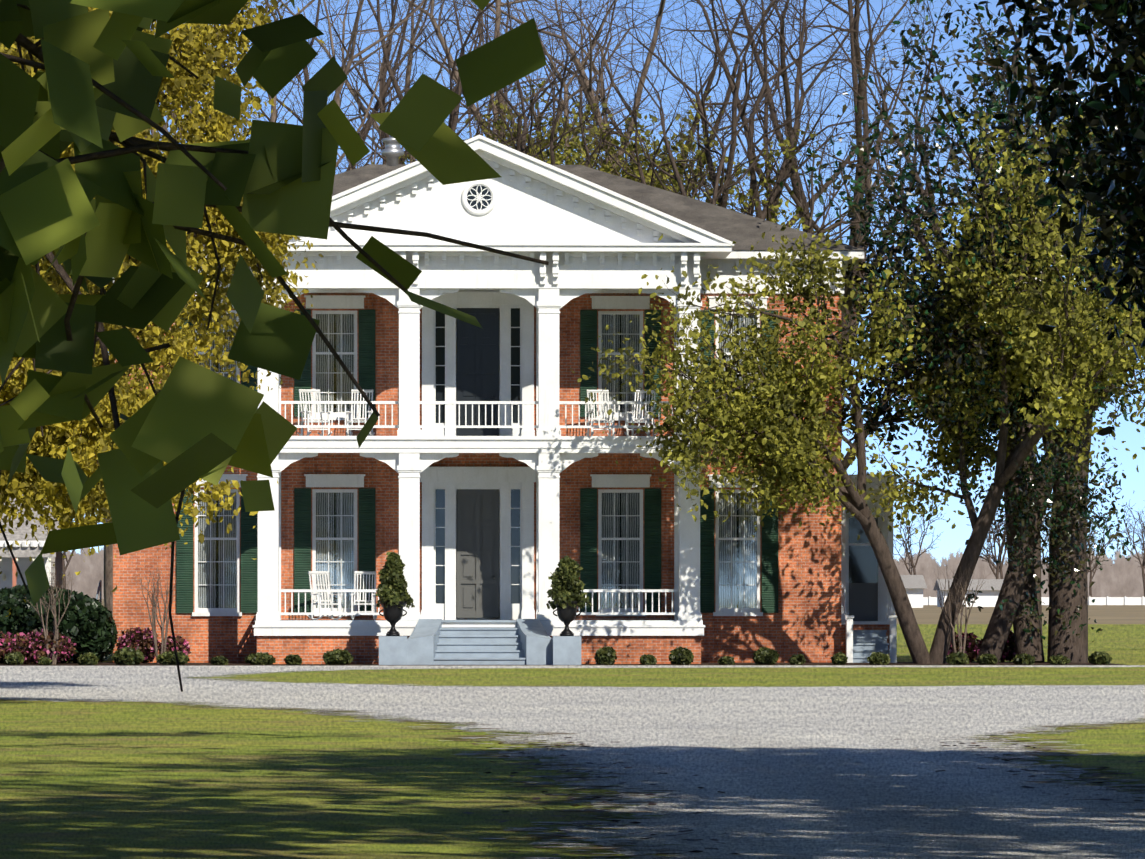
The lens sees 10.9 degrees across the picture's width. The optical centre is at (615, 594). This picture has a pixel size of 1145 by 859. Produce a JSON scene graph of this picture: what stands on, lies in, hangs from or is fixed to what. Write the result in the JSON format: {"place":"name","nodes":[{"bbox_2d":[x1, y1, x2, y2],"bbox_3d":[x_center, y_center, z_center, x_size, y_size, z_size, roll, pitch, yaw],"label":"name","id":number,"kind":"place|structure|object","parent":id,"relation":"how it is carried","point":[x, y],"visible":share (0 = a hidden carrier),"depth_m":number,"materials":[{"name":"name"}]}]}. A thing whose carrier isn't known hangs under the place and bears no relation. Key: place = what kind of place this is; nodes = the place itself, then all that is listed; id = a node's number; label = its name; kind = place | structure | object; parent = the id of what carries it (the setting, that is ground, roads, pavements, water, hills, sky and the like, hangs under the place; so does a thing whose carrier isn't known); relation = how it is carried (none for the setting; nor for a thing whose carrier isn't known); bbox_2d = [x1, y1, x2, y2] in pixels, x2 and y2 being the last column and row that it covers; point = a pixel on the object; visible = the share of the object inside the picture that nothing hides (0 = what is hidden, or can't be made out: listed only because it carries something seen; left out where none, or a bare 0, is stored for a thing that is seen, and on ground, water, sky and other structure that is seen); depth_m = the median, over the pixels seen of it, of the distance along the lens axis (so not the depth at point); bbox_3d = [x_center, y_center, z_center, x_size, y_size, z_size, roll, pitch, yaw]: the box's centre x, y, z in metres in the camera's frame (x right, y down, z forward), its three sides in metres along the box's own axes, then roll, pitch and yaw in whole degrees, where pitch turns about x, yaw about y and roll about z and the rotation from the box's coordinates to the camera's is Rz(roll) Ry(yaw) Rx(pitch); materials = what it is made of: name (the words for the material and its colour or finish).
{"place":"outdoors","nodes":[
{"label":"outdoors","id":0,"kind":"place"},
{"bbox_2d":[12,557,16,586],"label":"outbuilding porch posts","id":1,"kind":"object","parent":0,"point":[14,577],"visible":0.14,"depth_m":152.22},
{"bbox_2d":[0,521,72,588],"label":"outbuilding walls","id":2,"kind":"structure","parent":0,"point":[24,563],"depth_m":154.30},
{"bbox_2d":[0,494,68,556],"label":"outbuilding roof","id":3,"kind":"structure","parent":2,"relation":"on","point":[19,534],"depth_m":152.60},
{"bbox_2d":[0,557,50,580],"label":"outbuilding string lights","id":4,"kind":"object","parent":3,"relation":"hanging from","point":[4,575],"visible":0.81,"depth_m":152.28},
{"bbox_2d":[113,293,840,663],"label":"brick house walls","id":5,"kind":"structure","parent":0,"point":[805,619],"depth_m":152.71,"materials":[{"name":"red brick"}]},
{"bbox_2d":[176,310,777,612],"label":"shutters","id":6,"kind":"object","parent":5,"relation":"attached to","point":[302,532],"visible":0.62,"depth_m":152.73,"materials":[{"name":"green wood"}]},
{"bbox_2d":[198,314,756,607],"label":"curtains","id":7,"kind":"object","parent":5,"relation":"in","point":[612,572],"visible":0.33,"depth_m":152.90,"materials":[{"name":"white fabric"}]},
{"bbox_2d":[457,308,498,435],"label":"door","id":8,"kind":"structure","parent":5,"relation":"in","point":[477,363],"depth_m":152.78,"materials":[{"name":"black wood"}]},
{"bbox_2d":[203,164,865,251],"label":"house roof","id":9,"kind":"structure","parent":5,"relation":"on","point":[743,231],"depth_m":155.51,"materials":[{"name":"grey"}]},
{"bbox_2d":[216,185,877,607],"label":"window glass","id":10,"kind":"object","parent":5,"relation":"in","point":[862,563],"visible":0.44,"depth_m":152.86,"materials":[{"name":"black glass"}]},
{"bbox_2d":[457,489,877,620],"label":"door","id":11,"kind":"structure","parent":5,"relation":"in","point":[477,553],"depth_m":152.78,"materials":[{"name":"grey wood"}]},
{"bbox_2d":[198,314,756,607],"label":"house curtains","id":12,"kind":"object","parent":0,"point":[628,580],"depth_m":152.94,"materials":[{"name":"white fabric"}]},
{"bbox_2d":[0,665,1144,858],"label":"drive gravel","id":13,"kind":"structure","parent":0,"point":[788,772],"depth_m":67.64,"materials":[{"name":"grey gravel"}]},
{"bbox_2d":[0,699,1144,856],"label":"dirt drive fringe","id":14,"kind":"object","parent":13,"relation":"on","point":[1041,749],"visible":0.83,"depth_m":57.47,"materials":[{"name":"brown soil"}]},
{"bbox_2d":[43,700,1144,858],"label":"drive gravel spill","id":15,"kind":"object","parent":13,"relation":"on","point":[1088,780],"visible":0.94,"depth_m":57.14,"materials":[{"name":"grey gravel"}]},
{"bbox_2d":[189,702,1144,857],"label":"drive gravel spill","id":16,"kind":"object","parent":13,"relation":"on","point":[630,790],"visible":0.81,"depth_m":56.52,"materials":[{"name":"grey gravel"}]},
{"bbox_2d":[0,624,1144,858],"bbox_3d":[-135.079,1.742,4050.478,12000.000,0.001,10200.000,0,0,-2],"label":"lawn","id":17,"kind":"structure","parent":0,"point":[110,780],"depth_m":55.51,"materials":[{"name":"green plant"}]},
{"bbox_2d":[0,252,119,435],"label":"shade tree","id":18,"kind":"object","parent":17,"relation":"on","point":[61,272],"visible":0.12,"depth_m":46.48,"materials":[{"name":"brown plant"}]},
{"bbox_2d":[0,0,324,616],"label":"oak tree","id":19,"kind":"object","parent":17,"relation":"on","point":[34,487],"depth_m":100.52,"materials":[{"name":"yellow plant"}]},
{"bbox_2d":[104,1,290,651],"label":"tree trunk","id":20,"kind":"object","parent":17,"relation":"on","point":[108,577],"depth_m":179.17,"materials":[{"name":"brown plant"}]},
{"bbox_2d":[0,0,548,691],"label":"shade tree","id":21,"kind":"object","parent":17,"relation":"on","point":[190,422],"depth_m":21.37,"materials":[{"name":"green plant"}]},
{"bbox_2d":[145,0,468,173],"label":"bare tree","id":22,"kind":"object","parent":17,"relation":"on","point":[347,71],"visible":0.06,"depth_m":172.01,"materials":[{"name":"brown plant"}]},
{"bbox_2d":[157,0,691,174],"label":"bare tree","id":23,"kind":"object","parent":17,"relation":"on","point":[384,91],"visible":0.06,"depth_m":181.30,"materials":[{"name":"brown plant"}]},
{"bbox_2d":[234,0,690,169],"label":"bare tree","id":24,"kind":"object","parent":17,"relation":"on","point":[364,109],"visible":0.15,"depth_m":199.31,"materials":[{"name":"brown plant"}]},
{"bbox_2d":[266,0,700,193],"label":"bare tree","id":25,"kind":"object","parent":17,"relation":"on","point":[454,120],"visible":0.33,"depth_m":176.69,"materials":[{"name":"brown plant"}]},
{"bbox_2d":[294,0,767,212],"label":"bare tree","id":26,"kind":"object","parent":17,"relation":"on","point":[498,12],"visible":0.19,"depth_m":185.05,"materials":[{"name":"brown plant"}]},
{"bbox_2d":[0,662,1123,665],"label":"mulch","id":27,"kind":"object","parent":17,"relation":"on","point":[248,664],"depth_m":148.57,"materials":[{"name":"brown soil"}]},
{"bbox_2d":[2,607,70,650],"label":"hedges","id":28,"kind":"object","parent":27,"relation":"on","point":[17,618],"depth_m":149.84,"materials":[{"name":"green plant"}]},
{"bbox_2d":[0,584,117,663],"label":"bush","id":29,"kind":"object","parent":27,"relation":"on","point":[88,623],"visible":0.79,"depth_m":150.03,"materials":[{"name":"green plant"}]},
{"bbox_2d":[96,580,101,604],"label":"handrail","id":30,"kind":"object","parent":27,"relation":"on","point":[99,587],"visible":0.25,"depth_m":154.83,"materials":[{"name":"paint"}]},
{"bbox_2d":[113,135,900,662],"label":"house trim","id":31,"kind":"structure","parent":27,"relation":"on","point":[579,235],"depth_m":149.78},
{"bbox_2d":[297,389,331,435],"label":"rocking chair","id":32,"kind":"object","parent":31,"relation":"on","point":[315,419],"visible":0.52,"depth_m":151.34,"materials":[{"name":"white paint"}]},
{"bbox_2d":[307,571,343,619],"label":"rocking chair","id":33,"kind":"object","parent":31,"relation":"on","point":[316,594],"visible":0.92,"depth_m":151.34,"materials":[{"name":"white paint"}]},
{"bbox_2d":[346,389,373,435],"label":"rocking chair","id":34,"kind":"object","parent":31,"relation":"on","point":[349,422],"visible":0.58,"depth_m":151.47,"materials":[{"name":"white paint"}]},
{"bbox_2d":[350,571,376,619],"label":"rocking chair","id":35,"kind":"object","parent":31,"relation":"on","point":[374,594],"visible":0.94,"depth_m":151.53,"materials":[{"name":"white paint"}]},
{"bbox_2d":[381,137,403,165],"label":"roof turbine vent","id":36,"kind":"object","parent":31,"relation":"on","point":[392,152],"visible":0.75,"depth_m":158.95,"materials":[{"name":"metal"}]},
{"bbox_2d":[379,601,406,635],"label":"urn","id":37,"kind":"object","parent":31,"relation":"on","point":[392,615],"visible":0.92,"depth_m":147.66,"materials":[{"name":"black metal"}]},
{"bbox_2d":[376,552,414,608],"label":"topiary","id":38,"kind":"object","parent":37,"relation":"in","point":[393,584],"depth_m":147.65,"materials":[{"name":"green plant"}]},
{"bbox_2d":[553,601,580,635],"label":"urn","id":39,"kind":"object","parent":31,"relation":"on","point":[567,615],"visible":0.79,"depth_m":147.80,"materials":[{"name":"black metal"}]},
{"bbox_2d":[546,555,591,609],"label":"topiary","id":40,"kind":"object","parent":39,"relation":"on","point":[567,583],"depth_m":147.79,"materials":[{"name":"green plant"}]},
{"bbox_2d":[586,389,615,435],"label":"rocking chair","id":41,"kind":"object","parent":31,"relation":"on","point":[603,418],"visible":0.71,"depth_m":151.61,"materials":[{"name":"white paint"}]},
{"bbox_2d":[624,390,657,435],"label":"rocking chair","id":42,"kind":"object","parent":31,"relation":"on","point":[648,419],"visible":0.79,"depth_m":151.67,"materials":[{"name":"white paint"}]},
{"bbox_2d":[0,626,1015,664],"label":"azalea","id":43,"kind":"object","parent":27,"relation":"on","point":[142,646],"depth_m":150.87,"materials":[{"name":"green plant"}]},
{"bbox_2d":[25,564,993,664],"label":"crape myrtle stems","id":44,"kind":"object","parent":27,"relation":"on","point":[164,641],"visible":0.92,"depth_m":149.47,"materials":[{"name":"brown plant"}]},
{"bbox_2d":[3,646,1111,664],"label":"boxwood shrub row","id":45,"kind":"object","parent":27,"relation":"on","point":[762,654],"visible":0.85,"depth_m":147.91,"materials":[{"name":"green plant"}]},
{"bbox_2d":[11,653,1106,664],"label":"small shrubs","id":46,"kind":"object","parent":27,"relation":"on","point":[336,662],"visible":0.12,"depth_m":147.88,"materials":[{"name":"green plant"}]},
{"bbox_2d":[256,619,889,664],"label":"house steps","id":47,"kind":"structure","parent":17,"relation":"on","point":[523,642],"depth_m":148.32,"materials":[{"name":"grey concrete"}]},
{"bbox_2d":[413,0,882,204],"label":"bare tree","id":48,"kind":"object","parent":17,"relation":"on","point":[717,193],"visible":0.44,"depth_m":175.18,"materials":[{"name":"brown plant"}]},
{"bbox_2d":[362,0,958,239],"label":"bare tree","id":49,"kind":"object","parent":17,"relation":"on","point":[734,76],"visible":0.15,"depth_m":202.72,"materials":[{"name":"brown plant"}]},
{"bbox_2d":[207,702,1144,855],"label":"grass tufts","id":50,"kind":"object","parent":17,"relation":"on","point":[663,792],"visible":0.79,"depth_m":61.89,"materials":[{"name":"green plant"}]},
{"bbox_2d":[547,0,975,272],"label":"bare tree","id":51,"kind":"object","parent":17,"relation":"on","point":[775,192],"visible":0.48,"depth_m":183.39,"materials":[{"name":"brown plant"}]},
{"bbox_2d":[371,68,829,227],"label":"green tree","id":52,"kind":"object","parent":51,"relation":"attached to","point":[571,148],"depth_m":182.81,"materials":[{"name":"green plant"}]},
{"bbox_2d":[433,737,1144,858],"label":"fallen leaves","id":53,"kind":"object","parent":17,"relation":"on","point":[533,798],"visible":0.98,"depth_m":53.62,"materials":[{"name":"brown plant"}]},
{"bbox_2d":[610,0,1005,469],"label":"bare tree","id":54,"kind":"object","parent":17,"relation":"on","point":[861,106],"visible":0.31,"depth_m":192.16,"materials":[{"name":"brown plant"}]},
{"bbox_2d":[571,71,1144,663],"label":"tree","id":55,"kind":"object","parent":17,"relation":"on","point":[759,411],"depth_m":147.42,"materials":[{"name":"green plant"}]},
{"bbox_2d":[841,624,889,655],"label":"porch base","id":56,"kind":"object","parent":17,"relation":"on","point":[864,627],"visible":0.07,"depth_m":154.03,"materials":[{"name":"brick"}]},
{"bbox_2d":[744,0,1140,642],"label":"bare tree","id":57,"kind":"object","parent":17,"relation":"on","point":[900,144],"visible":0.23,"depth_m":175.95,"materials":[{"name":"brown plant"}]},
{"bbox_2d":[780,0,1144,662],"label":"old tree","id":58,"kind":"object","parent":17,"relation":"on","point":[934,343],"depth_m":151.19,"materials":[{"name":"green plant"}]},
{"bbox_2d":[976,0,1140,258],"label":"tree foliage","id":59,"kind":"object","parent":17,"relation":"on","point":[1064,52],"visible":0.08,"depth_m":186.90,"materials":[{"name":"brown plant"}]},
{"bbox_2d":[70,0,1144,565],"label":"sky","id":60,"kind":"structure","parent":0,"point":[951,540],"materials":[{"name":"blue"}]},
{"bbox_2d":[97,599,1144,623],"bbox_3d":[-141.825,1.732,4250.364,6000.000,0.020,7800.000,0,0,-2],"label":"field","id":61,"kind":"structure","parent":0,"point":[1100,614],"depth_m":524.80,"materials":[{"name":"green plant"}]},
{"bbox_2d":[62,546,1144,598],"bbox_3d":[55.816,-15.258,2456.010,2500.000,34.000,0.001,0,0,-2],"label":"distant trees","id":62,"kind":"object","parent":61,"relation":"on","point":[1120,577],"depth_m":2458.83,"materials":[{"name":"plant"}]},
{"bbox_2d":[62,491,1144,596],"bbox_3d":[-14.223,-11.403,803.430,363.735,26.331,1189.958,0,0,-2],"label":"bare trees","id":63,"kind":"object","parent":61,"relation":"on","point":[987,549],"visible":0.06,"depth_m":1224.49,"materials":[{"name":"brown plant"}]},
{"bbox_2d":[905,588,999,607],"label":"white barns","id":64,"kind":"object","parent":61,"relation":"on","point":[987,598],"visible":0.25,"depth_m":854.96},
{"bbox_2d":[900,575,1003,589],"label":"barn roofs","id":65,"kind":"structure","parent":64,"relation":"on","point":[913,581],"depth_m":855.46,"materials":[{"name":"grey metal"}]},
{"bbox_2d":[923,596,1144,604],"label":"white fence","id":66,"kind":"object","parent":61,"relation":"on","point":[1107,600],"visible":0.1,"depth_m":1006.07,"materials":[{"name":"white wood"}]},
{"bbox_2d":[187,667,1144,686],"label":"island lawn","id":67,"kind":"structure","parent":0,"point":[748,677],"depth_m":127.02,"materials":[{"name":"green plant"}]},
{"bbox_2d":[204,667,968,686],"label":"island gravel spill","id":68,"kind":"object","parent":67,"relation":"on","point":[603,686],"visible":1,"depth_m":137.00,"materials":[{"name":"grey gravel"}]},
{"bbox_2d":[163,668,1072,686],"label":"island gravel spill","id":69,"kind":"object","parent":67,"relation":"on","point":[419,668],"visible":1,"depth_m":121.00,"materials":[{"name":"grey gravel"}]},
{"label":"magnolia tree branches","id":70,"kind":"object","parent":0,"visible":0},
{"bbox_2d":[938,0,1144,435],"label":"magnolia tree","id":71,"kind":"object","parent":70,"relation":"attached to","point":[1129,136],"visible":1,"depth_m":47.28,"materials":[{"name":"green plant"}]}
]}

